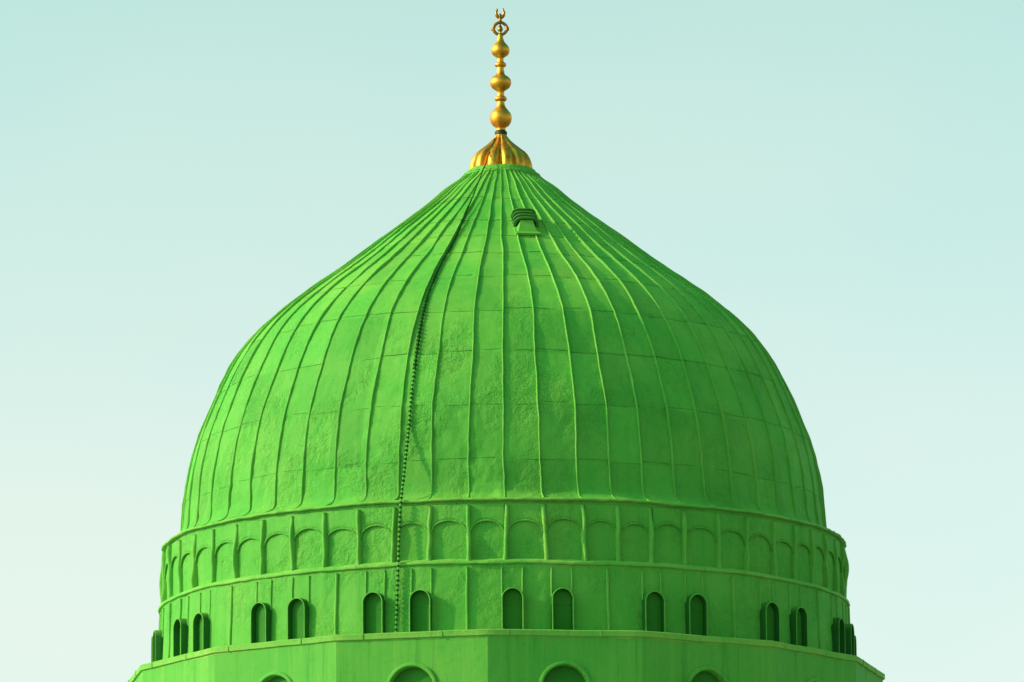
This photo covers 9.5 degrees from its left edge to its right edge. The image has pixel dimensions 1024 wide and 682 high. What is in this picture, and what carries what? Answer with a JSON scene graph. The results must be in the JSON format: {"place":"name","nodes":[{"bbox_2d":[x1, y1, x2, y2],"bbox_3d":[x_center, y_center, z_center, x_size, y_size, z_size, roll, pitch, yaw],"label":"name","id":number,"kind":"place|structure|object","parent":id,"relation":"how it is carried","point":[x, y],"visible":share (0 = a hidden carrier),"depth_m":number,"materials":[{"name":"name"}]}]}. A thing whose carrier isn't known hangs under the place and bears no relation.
{"place":"outdoors","nodes":[
{"label":"outdoors","id":0,"kind":"place"},
{"bbox_2d":[128,8,884,681],"bbox_3d":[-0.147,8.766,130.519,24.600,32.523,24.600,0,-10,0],"label":"domed shrine","id":1,"kind":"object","parent":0,"point":[612,470],"visible":1,"depth_m":125.84,"materials":[{"name":"paint"}]},
{"bbox_2d":[151,636,152,661],"bbox_3d":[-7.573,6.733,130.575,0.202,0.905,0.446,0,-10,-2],"label":"window","id":2,"kind":"structure","parent":1,"relation":"in","point":[152,636],"depth_m":130.39,"materials":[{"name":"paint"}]},
{"bbox_2d":[153,630,163,661],"bbox_3d":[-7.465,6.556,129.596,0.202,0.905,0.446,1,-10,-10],"label":"window","id":3,"kind":"structure","parent":1,"relation":"in","point":[158,639],"depth_m":129.41,"materials":[{"name":"paint"}]},
{"bbox_2d":[173,618,187,656],"bbox_3d":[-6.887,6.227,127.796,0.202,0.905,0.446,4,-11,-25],"label":"window","id":4,"kind":"structure","parent":1,"relation":"in","point":[180,628],"depth_m":127.72,"materials":[{"name":"paint"}]},
{"bbox_2d":[193,612,209,651],"bbox_3d":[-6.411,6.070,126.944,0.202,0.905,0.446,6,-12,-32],"label":"window","id":5,"kind":"structure","parent":1,"relation":"in","point":[201,622],"depth_m":127.03,"materials":[{"name":"paint"}]},
{"bbox_2d":[250,602,271,642],"bbox_3d":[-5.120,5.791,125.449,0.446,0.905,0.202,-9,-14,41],"label":"window","id":6,"kind":"structure","parent":1,"relation":"in","point":[261,614],"depth_m":125.49,"materials":[{"name":"paint"}]},
{"bbox_2d":[287,597,309,639],"bbox_3d":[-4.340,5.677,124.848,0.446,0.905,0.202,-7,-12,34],"label":"window","id":7,"kind":"structure","parent":1,"relation":"in","point":[298,612],"depth_m":124.88,"materials":[{"name":"paint"}]},
{"bbox_2d":[362,591,385,633],"bbox_3d":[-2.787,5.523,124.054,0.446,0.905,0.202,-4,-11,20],"label":"window","id":8,"kind":"structure","parent":1,"relation":"in","point":[373,603],"depth_m":124.09,"materials":[{"name":"paint"}]},
{"bbox_2d":[409,589,431,631],"bbox_3d":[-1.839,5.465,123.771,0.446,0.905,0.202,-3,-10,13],"label":"window","id":9,"kind":"structure","parent":1,"relation":"in","point":[420,603],"depth_m":123.79,"materials":[{"name":"paint"}]},
{"bbox_2d":[501,587,523,628],"bbox_3d":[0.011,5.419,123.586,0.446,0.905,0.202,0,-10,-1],"label":"window","id":10,"kind":"structure","parent":1,"relation":"in","point":[512,603],"depth_m":123.61,"materials":[{"name":"paint"}]},
{"bbox_2d":[551,587,573,629],"bbox_3d":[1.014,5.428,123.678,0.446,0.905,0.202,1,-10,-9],"label":"window","id":11,"kind":"structure","parent":1,"relation":"in","point":[562,602],"depth_m":123.70,"materials":[{"name":"paint"}]},
{"bbox_2d":[642,591,664,631],"bbox_3d":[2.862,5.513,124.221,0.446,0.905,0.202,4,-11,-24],"label":"window","id":12,"kind":"structure","parent":1,"relation":"in","point":[653,602],"depth_m":124.24,"materials":[{"name":"paint"}]},
{"bbox_2d":[685,594,707,635],"bbox_3d":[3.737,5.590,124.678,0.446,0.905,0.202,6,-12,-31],"label":"window","id":13,"kind":"structure","parent":1,"relation":"in","point":[696,610],"depth_m":124.70,"materials":[{"name":"paint"}]},
{"bbox_2d":[760,602,779,641],"bbox_3d":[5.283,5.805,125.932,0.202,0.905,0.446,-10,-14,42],"label":"window","id":14,"kind":"structure","parent":1,"relation":"in","point":[769,612],"depth_m":125.98,"materials":[{"name":"paint"}]},
{"bbox_2d":[789,607,807,646],"bbox_3d":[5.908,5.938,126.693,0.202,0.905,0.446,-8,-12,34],"label":"window","id":15,"kind":"structure","parent":1,"relation":"in","point":[798,618],"depth_m":126.75,"materials":[{"name":"paint"}]},
{"bbox_2d":[831,618,845,653],"bbox_3d":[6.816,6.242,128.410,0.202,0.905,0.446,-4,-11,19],"label":"window","id":16,"kind":"structure","parent":1,"relation":"in","point":[838,626],"depth_m":128.28,"materials":[{"name":"paint"}]},
{"bbox_2d":[845,624,854,654],"bbox_3d":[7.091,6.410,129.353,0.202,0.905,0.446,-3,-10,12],"label":"window","id":17,"kind":"structure","parent":1,"relation":"in","point":[849,628],"depth_m":129.19,"materials":[{"name":"paint"}]},
{"bbox_2d":[855,636,856,655],"bbox_3d":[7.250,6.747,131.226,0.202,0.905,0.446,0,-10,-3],"label":"window","id":18,"kind":"structure","parent":1,"relation":"in","point":[855,636],"depth_m":131.03,"materials":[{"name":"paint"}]},
{"bbox_2d":[0,0,1023,681],"label":"sky","id":19,"kind":"structure","parent":0,"point":[844,178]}
]}

